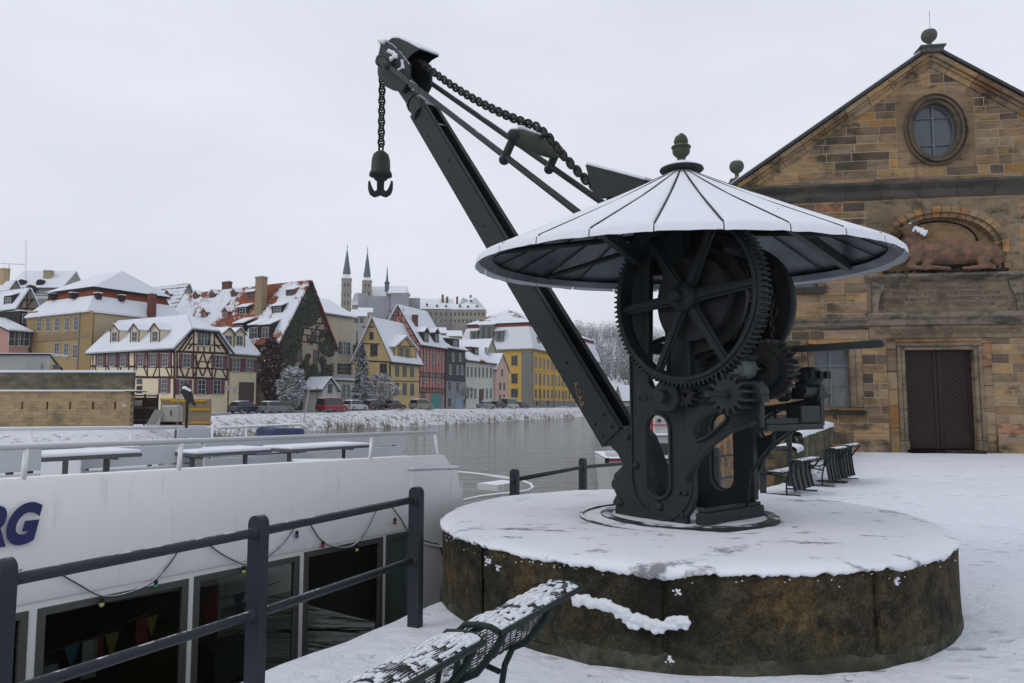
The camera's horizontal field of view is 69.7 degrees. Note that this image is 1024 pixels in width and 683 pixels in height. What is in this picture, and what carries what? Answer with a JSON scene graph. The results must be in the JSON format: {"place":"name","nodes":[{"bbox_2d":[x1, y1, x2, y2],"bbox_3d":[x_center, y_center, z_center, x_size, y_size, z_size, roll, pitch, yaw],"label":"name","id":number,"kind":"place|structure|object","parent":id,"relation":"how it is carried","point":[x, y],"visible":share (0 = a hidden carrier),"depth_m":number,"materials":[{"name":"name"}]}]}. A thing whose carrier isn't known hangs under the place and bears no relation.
{"place":"outdoors","nodes":[
{"label":"outdoors","id":0,"kind":"place"},
{"bbox_2d":[0,334,665,447],"bbox_3d":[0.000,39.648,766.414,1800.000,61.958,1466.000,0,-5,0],"label":"bank","id":1,"kind":"structure","parent":0,"point":[403,418],"depth_m":102.57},
{"bbox_2d":[0,267,21,291],"bbox_3d":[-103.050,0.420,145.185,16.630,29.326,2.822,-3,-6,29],"label":"plain house","id":2,"kind":"structure","parent":1,"relation":"on","point":[6,284],"depth_m":143.00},
{"bbox_2d":[0,310,33,352],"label":"pink house","id":3,"kind":"structure","parent":1,"relation":"on","point":[15,333],"depth_m":114.01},
{"bbox_2d":[8,332,20,346],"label":"window","id":4,"kind":"structure","parent":3,"relation":"in","point":[13,336],"depth_m":112.96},
{"bbox_2d":[18,333,29,346],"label":"window","id":5,"kind":"structure","parent":3,"relation":"in","point":[25,337],"depth_m":114.29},
{"bbox_2d":[0,288,39,326],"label":"timber gable house","id":6,"kind":"structure","parent":1,"relation":"on","point":[19,299],"depth_m":120.13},
{"bbox_2d":[0,353,67,369],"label":"garage block","id":7,"kind":"structure","parent":1,"relation":"on","point":[27,361],"depth_m":82.10,"materials":[{"name":"white concrete"}]},
{"bbox_2d":[35,295,47,304],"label":"long roofed house","id":8,"kind":"structure","parent":1,"relation":"on","point":[41,299],"depth_m":166.01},
{"bbox_2d":[15,270,80,294],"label":"round dormer house","id":9,"kind":"structure","parent":1,"relation":"on","point":[40,282],"depth_m":174.10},
{"bbox_2d":[0,370,147,426],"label":"slit wall","id":10,"kind":"structure","parent":1,"relation":"on","point":[39,398],"depth_m":60.83,"materials":[{"name":"stone"},{"name":"snow"}]},
{"bbox_2d":[24,271,179,369],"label":"mansard house","id":11,"kind":"structure","parent":1,"relation":"on","point":[75,321],"depth_m":113.18,"materials":[{"name":"stone"}]},
{"bbox_2d":[36,317,42,331],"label":"window","id":12,"kind":"structure","parent":11,"relation":"in","point":[39,319],"depth_m":114.93,"materials":[{"name":"glass"}]},
{"bbox_2d":[45,316,51,332],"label":"window","id":13,"kind":"structure","parent":11,"relation":"in","point":[48,319],"depth_m":113.70,"materials":[{"name":"glass"}]},
{"bbox_2d":[53,341,59,357],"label":"window","id":14,"kind":"structure","parent":11,"relation":"in","point":[56,344],"depth_m":112.02,"materials":[{"name":"glass"}]},
{"bbox_2d":[54,316,60,331],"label":"window","id":15,"kind":"structure","parent":11,"relation":"in","point":[57,318],"depth_m":112.50,"materials":[{"name":"glass"}]},
{"bbox_2d":[63,342,69,357],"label":"window","id":16,"kind":"structure","parent":11,"relation":"in","point":[66,347],"depth_m":110.80,"materials":[{"name":"glass"}]},
{"bbox_2d":[64,315,70,331],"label":"window","id":17,"kind":"structure","parent":11,"relation":"in","point":[67,321],"depth_m":111.18,"materials":[{"name":"glass"}]},
{"bbox_2d":[72,343,77,359],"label":"window","id":18,"kind":"structure","parent":11,"relation":"in","point":[74,348],"depth_m":109.67,"materials":[{"name":"glass"}]},
{"bbox_2d":[73,315,78,330],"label":"window","id":19,"kind":"structure","parent":11,"relation":"in","point":[76,317],"depth_m":110.07,"materials":[{"name":"glass"}]},
{"bbox_2d":[134,393,158,425],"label":"board gate","id":20,"kind":"structure","parent":1,"relation":"on","point":[145,406],"depth_m":63.71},
{"bbox_2d":[146,409,162,425],"bbox_3d":[-29.738,6.348,61.267,0.985,1.350,1.170,0,-5,0],"label":"plank stack","id":21,"kind":"object","parent":1,"relation":"on","point":[157,414],"visible":0.98,"depth_m":61.19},
{"bbox_2d":[85,314,234,412],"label":"half timbered house","id":22,"kind":"structure","parent":1,"relation":"on","point":[166,356],"depth_m":101.02,"materials":[{"name":"beige paint"}]},
{"bbox_2d":[95,354,104,366],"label":"window","id":23,"kind":"structure","parent":22,"relation":"in","point":[99,359],"depth_m":105.21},
{"bbox_2d":[107,354,116,366],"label":"window","id":24,"kind":"structure","parent":22,"relation":"in","point":[111,358],"depth_m":103.82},
{"bbox_2d":[118,353,127,366],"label":"window","id":25,"kind":"structure","parent":22,"relation":"in","point":[122,358],"depth_m":102.57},
{"bbox_2d":[135,353,145,366],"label":"window","id":26,"kind":"structure","parent":22,"relation":"in","point":[140,359],"depth_m":100.61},
{"bbox_2d":[147,353,158,366],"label":"window","id":27,"kind":"structure","parent":22,"relation":"in","point":[153,359],"depth_m":99.28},
{"bbox_2d":[158,379,170,393],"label":"window","id":28,"kind":"structure","parent":22,"relation":"in","point":[163,384],"depth_m":97.76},
{"bbox_2d":[159,353,170,366],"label":"window","id":29,"kind":"structure","parent":22,"relation":"in","point":[165,359],"depth_m":98.04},
{"bbox_2d":[175,379,191,393],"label":"window","id":30,"kind":"structure","parent":22,"relation":"in","point":[178,382],"depth_m":97.63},
{"bbox_2d":[179,353,194,367],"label":"window","id":31,"kind":"structure","parent":22,"relation":"in","point":[185,360],"depth_m":98.61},
{"bbox_2d":[193,379,209,394],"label":"window","id":32,"kind":"structure","parent":22,"relation":"in","point":[201,387],"depth_m":100.52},
{"bbox_2d":[209,380,224,394],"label":"window","id":33,"kind":"structure","parent":22,"relation":"in","point":[217,387],"depth_m":102.77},
{"bbox_2d":[212,355,225,368],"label":"window","id":34,"kind":"structure","parent":22,"relation":"in","point":[218,361],"depth_m":103.20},
{"bbox_2d":[154,283,192,309],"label":"striped roof house","id":35,"kind":"structure","parent":1,"relation":"on","point":[176,293],"depth_m":131.47,"materials":[{"name":"brick"}]},
{"bbox_2d":[160,398,211,425],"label":"formwork panels","id":36,"kind":"object","parent":1,"relation":"on","point":[199,413],"visible":0.86,"depth_m":61.67,"materials":[{"name":"yellow wood"}]},
{"bbox_2d":[213,326,260,411],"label":"house annex","id":37,"kind":"object","parent":1,"relation":"on","point":[242,366],"visible":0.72,"depth_m":106.94,"materials":[{"name":"beige paint"}]},
{"bbox_2d":[228,358,243,371],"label":"window","id":38,"kind":"structure","parent":37,"relation":"in","point":[235,364],"depth_m":105.88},
{"bbox_2d":[242,359,256,372],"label":"window","id":39,"kind":"structure","parent":37,"relation":"in","point":[250,365],"depth_m":108.14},
{"bbox_2d":[175,276,338,410],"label":"timbered hall","id":40,"kind":"structure","parent":1,"relation":"on","point":[291,317],"depth_m":116.49,"materials":[{"name":"paint"}]},
{"bbox_2d":[313,349,318,362],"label":"window","id":41,"kind":"structure","parent":40,"relation":"in","point":[315,352],"depth_m":116.88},
{"bbox_2d":[257,335,285,400],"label":"climbing bush","id":42,"kind":"object","parent":1,"relation":"on","point":[271,362],"visible":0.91,"depth_m":102.18,"materials":[{"name":"brown plant"}]},
{"bbox_2d":[274,365,308,411],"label":"frosted bush","id":43,"kind":"object","parent":1,"relation":"on","point":[297,376],"visible":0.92,"depth_m":101.65,"materials":[{"name":"grey plant"}]},
{"bbox_2d":[301,376,340,410],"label":"gabled shed","id":44,"kind":"structure","parent":1,"relation":"on","point":[327,386],"depth_m":112.90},
{"bbox_2d":[320,298,357,376],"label":"beige house","id":45,"kind":"structure","parent":1,"relation":"on","point":[340,320],"depth_m":138.22,"materials":[{"name":"paint"}]},
{"bbox_2d":[337,340,345,355],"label":"window","id":46,"kind":"structure","parent":45,"relation":"in","point":[339,342],"depth_m":137.49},
{"bbox_2d":[343,341,350,355],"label":"window","id":47,"kind":"structure","parent":45,"relation":"in","point":[348,343],"depth_m":139.09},
{"bbox_2d":[343,363,350,374],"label":"window","id":48,"kind":"structure","parent":45,"relation":"in","point":[347,366],"depth_m":138.79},
{"bbox_2d":[334,374,355,401],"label":"white annex","id":49,"kind":"object","parent":1,"relation":"on","point":[344,382],"visible":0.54,"depth_m":123.00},
{"bbox_2d":[352,309,367,374],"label":"hillside house","id":50,"kind":"structure","parent":1,"relation":"on","point":[360,321],"depth_m":261.92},
{"bbox_2d":[350,344,371,409],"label":"frosted conifer","id":51,"kind":"object","parent":1,"relation":"on","point":[359,388],"visible":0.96,"depth_m":119.35,"materials":[{"name":"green plant"}]},
{"bbox_2d":[358,307,373,323],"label":"hillside house","id":52,"kind":"structure","parent":1,"relation":"on","point":[370,313],"depth_m":334.43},
{"bbox_2d":[151,412,583,438],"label":"reeds","id":53,"kind":"object","parent":1,"relation":"on","point":[334,428],"visible":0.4,"depth_m":103.68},
{"bbox_2d":[365,373,403,403],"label":"round bush","id":54,"kind":"object","parent":1,"relation":"on","point":[375,380],"visible":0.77,"depth_m":119.80,"materials":[{"name":"grey plant"}]},
{"bbox_2d":[350,317,422,408],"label":"yellow house","id":55,"kind":"structure","parent":1,"relation":"on","point":[391,347],"depth_m":134.79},
{"bbox_2d":[370,344,377,355],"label":"window","id":56,"kind":"structure","parent":55,"relation":"in","point":[373,348],"depth_m":133.65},
{"bbox_2d":[380,363,386,373],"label":"window","id":57,"kind":"structure","parent":55,"relation":"in","point":[383,366],"depth_m":132.58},
{"bbox_2d":[211,407,568,415],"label":"kerb","id":58,"kind":"structure","parent":1,"relation":"on","point":[355,410],"depth_m":107.09,"materials":[{"name":"stone"}]},
{"bbox_2d":[341,244,486,332],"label":"hill abbey","id":59,"kind":"structure","parent":1,"relation":"on","point":[381,301],"depth_m":435.51,"materials":[{"name":"stone"}]},
{"bbox_2d":[386,304,447,408],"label":"pink timbered house","id":60,"kind":"structure","parent":1,"relation":"on","point":[424,332],"depth_m":146.07,"materials":[{"name":"paint"}]},
{"bbox_2d":[430,394,441,408],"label":"garage door","id":61,"kind":"structure","parent":60,"relation":"in","point":[435,399],"depth_m":147.94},
{"bbox_2d":[441,335,467,407],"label":"slate hung house","id":62,"kind":"structure","parent":1,"relation":"on","point":[455,382],"depth_m":155.46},
{"bbox_2d":[446,330,462,339],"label":"hillside house","id":63,"kind":"structure","parent":1,"relation":"on","point":[458,334],"depth_m":262.69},
{"bbox_2d":[459,386,475,407],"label":"pruned tree","id":64,"kind":"object","parent":1,"relation":"on","point":[464,392],"visible":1,"depth_m":148.46,"materials":[{"name":"grey plant"}]},
{"bbox_2d":[459,338,497,354],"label":"green gabled house","id":65,"kind":"structure","parent":1,"relation":"on","point":[486,346],"depth_m":183.01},
{"bbox_2d":[463,346,497,407],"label":"white house","id":66,"kind":"structure","parent":1,"relation":"on","point":[479,365],"depth_m":167.91,"materials":[{"name":"paint"}]},
{"bbox_2d":[487,353,509,407],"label":"pink gabled house","id":67,"kind":"structure","parent":1,"relation":"on","point":[501,370],"depth_m":178.10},
{"bbox_2d":[373,315,665,384],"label":"frosted woods","id":68,"kind":"object","parent":1,"relation":"on","point":[622,369],"visible":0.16,"depth_m":443.81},
{"bbox_2d":[462,309,607,407],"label":"yellow palace","id":69,"kind":"structure","parent":1,"relation":"on","point":[515,338],"depth_m":203.55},
{"bbox_2d":[511,355,517,365],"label":"window","id":70,"kind":"structure","parent":69,"relation":"in","point":[514,358],"depth_m":201.07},
{"bbox_2d":[511,373,517,383],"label":"window","id":71,"kind":"structure","parent":69,"relation":"in","point":[514,376],"depth_m":200.63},
{"bbox_2d":[616,385,629,412],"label":"hillside house","id":72,"kind":"structure","parent":1,"relation":"on","point":[623,392],"depth_m":231.39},
{"bbox_2d":[211,405,577,414],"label":"riverside road","id":73,"kind":"structure","parent":0,"point":[347,410],"depth_m":106.16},
{"bbox_2d":[228,401,260,412],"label":"parked car","id":74,"kind":"object","parent":73,"relation":"on","point":[241,406],"visible":0.96,"depth_m":95.87,"materials":[{"name":"paint"}]},
{"bbox_2d":[257,401,293,412],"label":"parked car","id":75,"kind":"object","parent":73,"relation":"on","point":[269,406],"visible":0.96,"depth_m":98.17,"materials":[{"name":"grey paint"}]},
{"bbox_2d":[315,397,347,411],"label":"parked car","id":76,"kind":"object","parent":73,"relation":"on","point":[328,404],"visible":0.98,"depth_m":105.10,"materials":[{"name":"red paint"}]},
{"bbox_2d":[343,400,367,409],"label":"parked car","id":77,"kind":"object","parent":73,"relation":"on","point":[354,404],"visible":0.76,"depth_m":111.39,"materials":[{"name":"white paint"}]},
{"bbox_2d":[363,399,385,409],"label":"parked car","id":78,"kind":"object","parent":73,"relation":"on","point":[373,404],"visible":0.8,"depth_m":116.40,"materials":[{"name":"black paint"}]},
{"bbox_2d":[383,400,405,408],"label":"parked car","id":79,"kind":"object","parent":73,"relation":"on","point":[393,404],"visible":0.72,"depth_m":119.60,"materials":[{"name":"paint"}]},
{"bbox_2d":[409,399,432,408],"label":"parked car","id":80,"kind":"object","parent":73,"relation":"on","point":[419,403],"visible":0.98,"depth_m":125.03,"materials":[{"name":"beige paint"}]},
{"bbox_2d":[476,401,495,407],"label":"parked car","id":81,"kind":"object","parent":73,"relation":"on","point":[485,404],"visible":0.98,"depth_m":150.25,"materials":[{"name":"silver paint"}]},
{"bbox_2d":[491,401,505,407],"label":"parked car","id":82,"kind":"object","parent":73,"relation":"on","point":[498,404],"visible":0.83,"depth_m":158.20,"materials":[{"name":"black paint"}]},
{"bbox_2d":[501,398,518,407],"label":"parked car","id":83,"kind":"object","parent":73,"relation":"on","point":[509,402],"visible":0.78,"depth_m":161.81,"materials":[{"name":"paint"}]},
{"bbox_2d":[158,417,730,670],"bbox_3d":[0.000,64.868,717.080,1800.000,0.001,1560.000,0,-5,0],"label":"river","id":84,"kind":"structure","parent":0,"point":[523,447],"depth_m":45.34,"materials":[{"name":"liquid"}]},
{"bbox_2d":[0,423,533,682],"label":"excursion boat","id":85,"kind":"object","parent":84,"relation":"on","point":[51,515],"visible":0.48,"depth_m":6.20,"materials":[{"name":"paint"}]},
{"bbox_2d":[0,449,41,477],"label":"deck bench","id":86,"kind":"object","parent":85,"relation":"on","point":[10,460],"visible":0.27,"depth_m":5.53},
{"bbox_2d":[32,442,75,473],"bbox_3d":[-4.851,1.460,7.673,0.500,0.792,0.474,-4,-6,36],"label":"deck table","id":87,"kind":"object","parent":85,"relation":"on","point":[64,467],"visible":0.08,"depth_m":7.80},
{"bbox_2d":[5,447,141,474],"bbox_3d":[-3.942,1.351,6.395,0.620,0.790,1.112,-4,-6,36],"label":"deck table","id":88,"kind":"object","parent":85,"relation":"on","point":[106,454],"visible":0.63,"depth_m":6.42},
{"bbox_2d":[79,443,201,472],"bbox_3d":[-3.906,1.460,7.575,0.460,0.774,1.228,-4,-6,36],"label":"deck bench","id":89,"kind":"object","parent":85,"relation":"on","point":[159,454],"visible":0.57,"depth_m":7.48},
{"bbox_2d":[183,402,188,463],"bbox_3d":[-4.774,1.476,10.753,0.041,1.295,0.041,2,-5,-22],"label":"pole","id":90,"kind":"object","parent":85,"relation":"on","point":[186,415],"visible":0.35,"depth_m":10.77,"materials":[{"name":"metal"}]},
{"bbox_2d":[181,383,195,405],"bbox_3d":[-4.759,0.779,10.816,0.190,0.345,0.150,3,-6,-35],"label":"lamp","id":91,"kind":"object","parent":90,"relation":"on","point":[187,392],"visible":1,"depth_m":10.78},
{"bbox_2d":[173,428,210,466],"bbox_3d":[-4.743,1.683,10.659,0.460,0.858,0.506,-4,-6,36],"label":"deck bench","id":92,"kind":"object","parent":85,"relation":"on","point":[191,432],"visible":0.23,"depth_m":10.53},
{"bbox_2d":[175,445,271,466],"bbox_3d":[-3.189,1.521,7.993,0.600,0.724,0.908,-4,-6,36],"label":"deck table","id":93,"kind":"object","parent":85,"relation":"on","point":[202,452],"visible":0.67,"depth_m":7.81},
{"bbox_2d":[18,508,437,606],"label":"string lights","id":94,"kind":"object","parent":85,"relation":"hanging from","point":[155,586],"visible":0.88,"depth_m":5.83,"materials":[{"name":"plastic"}]},
{"bbox_2d":[203,439,312,466],"bbox_3d":[-3.407,1.652,9.604,0.460,0.739,1.612,-4,-6,36],"label":"deck bench","id":95,"kind":"object","parent":85,"relation":"on","point":[209,461],"visible":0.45,"depth_m":9.43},
{"bbox_2d":[263,441,368,461],"bbox_3d":[-2.470,1.647,9.309,0.600,0.698,1.234,-4,-6,36],"label":"deck table","id":96,"kind":"object","parent":85,"relation":"on","point":[289,449],"visible":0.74,"depth_m":9.09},
{"bbox_2d":[306,436,401,458],"bbox_3d":[-2.605,1.828,11.540,0.460,0.720,1.996,-4,-6,36],"label":"railing","id":97,"kind":"object","parent":85,"relation":"on","point":[392,449],"visible":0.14,"depth_m":11.57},
{"bbox_2d":[594,415,667,489],"bbox_3d":[3.247,3.419,17.959,2.244,3.415,2.470,0,-5,0],"label":"workboat","id":98,"kind":"object","parent":84,"relation":"on","point":[658,428],"visible":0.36,"depth_m":17.29,"materials":[{"name":"white paint"}]},
{"bbox_2d":[0,0,1023,338],"label":"sky","id":99,"kind":"structure","parent":0,"point":[202,144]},
{"bbox_2d":[241,452,1023,682],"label":"quay ground","id":100,"kind":"structure","parent":0,"point":[974,503],"depth_m":6.13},
{"bbox_2d":[0,486,423,682],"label":"iron railing","id":101,"kind":"object","parent":100,"relation":"on","point":[258,610],"visible":0.94,"depth_m":4.11,"materials":[{"name":"metal"}]},
{"bbox_2d":[341,629,485,682],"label":"wire bench","id":102,"kind":"object","parent":100,"relation":"on","point":[409,659],"visible":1,"depth_m":2.82,"materials":[{"name":"green paint"}]},
{"bbox_2d":[383,579,582,682],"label":"wire bench","id":103,"kind":"object","parent":100,"relation":"on","point":[498,630],"visible":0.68,"depth_m":3.52,"materials":[{"name":"green paint"}]},
{"bbox_2d":[510,435,792,495],"bbox_3d":[2.842,2.163,11.995,0.600,1.140,8.968,-4,-7,42],"label":"iron railing","id":104,"kind":"object","parent":100,"relation":"on","point":[516,478],"visible":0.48,"depth_m":10.58,"materials":[{"name":"metal"}]},
{"bbox_2d":[440,489,963,676],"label":"stone plinth","id":105,"kind":"structure","parent":100,"relation":"on","point":[825,587],"depth_m":4.88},
{"bbox_2d":[368,36,908,533],"bbox_3d":[0.041,-1.690,8.189,7.567,6.907,3.377,-3,-6,35],"label":"harbour crane","id":106,"kind":"object","parent":105,"relation":"on","point":[722,268],"visible":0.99,"depth_m":6.57,"materials":[{"name":"metal"}]},
{"bbox_2d":[766,456,820,496],"bbox_3d":[5.343,2.538,13.992,0.731,0.668,1.178,-4,-6,38],"label":"wire bench","id":107,"kind":"object","parent":100,"relation":"on","point":[798,471],"visible":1,"depth_m":13.77,"materials":[{"name":"green paint"}]},
{"bbox_2d":[774,421,833,484],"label":"mossy wall","id":108,"kind":"structure","parent":100,"relation":"on","point":[809,443],"depth_m":18.00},
{"bbox_2d":[811,446,848,486],"bbox_3d":[6.611,2.609,15.513,0.731,0.788,0.978,-4,-6,38],"label":"wire bench","id":109,"kind":"object","parent":100,"relation":"on","point":[831,461],"visible":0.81,"depth_m":15.30,"materials":[{"name":"green paint"}]},
{"bbox_2d":[821,443,860,482],"bbox_3d":[7.240,2.666,16.301,0.731,0.808,0.978,-4,-6,38],"label":"wire bench","id":110,"kind":"object","parent":100,"relation":"on","point":[847,465],"visible":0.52,"depth_m":16.17,"materials":[{"name":"green paint"}]},
{"bbox_2d":[714,50,1023,489],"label":"stone house","id":111,"kind":"structure","parent":100,"relation":"on","point":[934,142],"depth_m":26.40,"materials":[{"name":"stone"}]},
{"bbox_2d":[729,159,745,186],"bbox_3d":[8.474,-6.024,27.677,0.550,1.693,0.550,-1,-5,8],"label":"stone ball","id":112,"kind":"object","parent":111,"relation":"on","point":[736,167],"visible":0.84,"depth_m":27.53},
{"bbox_2d":[814,350,848,407],"bbox_3d":[11.568,1.336,26.709,1.220,2.140,0.085,-1,-5,8],"label":"window","id":113,"kind":"structure","parent":111,"relation":"in","point":[835,361],"depth_m":26.69,"materials":[{"name":"glass"}]},
{"bbox_2d":[913,28,945,55],"bbox_3d":[15.299,-10.985,26.944,0.864,1.013,0.702,-1,-5,8],"label":"stone ball","id":114,"kind":"object","parent":111,"relation":"on","point":[928,36],"visible":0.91,"depth_m":26.71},
{"bbox_2d":[914,105,954,155],"bbox_3d":[15.407,-7.679,26.917,1.480,2.000,0.083,-1,-5,8],"label":"window","id":115,"kind":"structure","parent":111,"relation":"in","point":[934,130],"depth_m":26.92,"materials":[{"name":"glass"}]},
{"bbox_2d":[905,351,974,448],"bbox_3d":[15.148,2.062,26.106,2.240,3.470,0.190,-1,-5,8],"label":"door","id":116,"kind":"structure","parent":111,"relation":"in","point":[938,383],"depth_m":26.13,"materials":[{"name":"wood"}]},
{"bbox_2d":[882,215,1008,273],"bbox_3d":[15.400,-3.507,26.293,4.226,2.164,0.912,-1,-5,9],"label":"ox statue","id":117,"kind":"object","parent":111,"relation":"on","point":[931,257],"visible":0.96,"depth_m":25.92,"materials":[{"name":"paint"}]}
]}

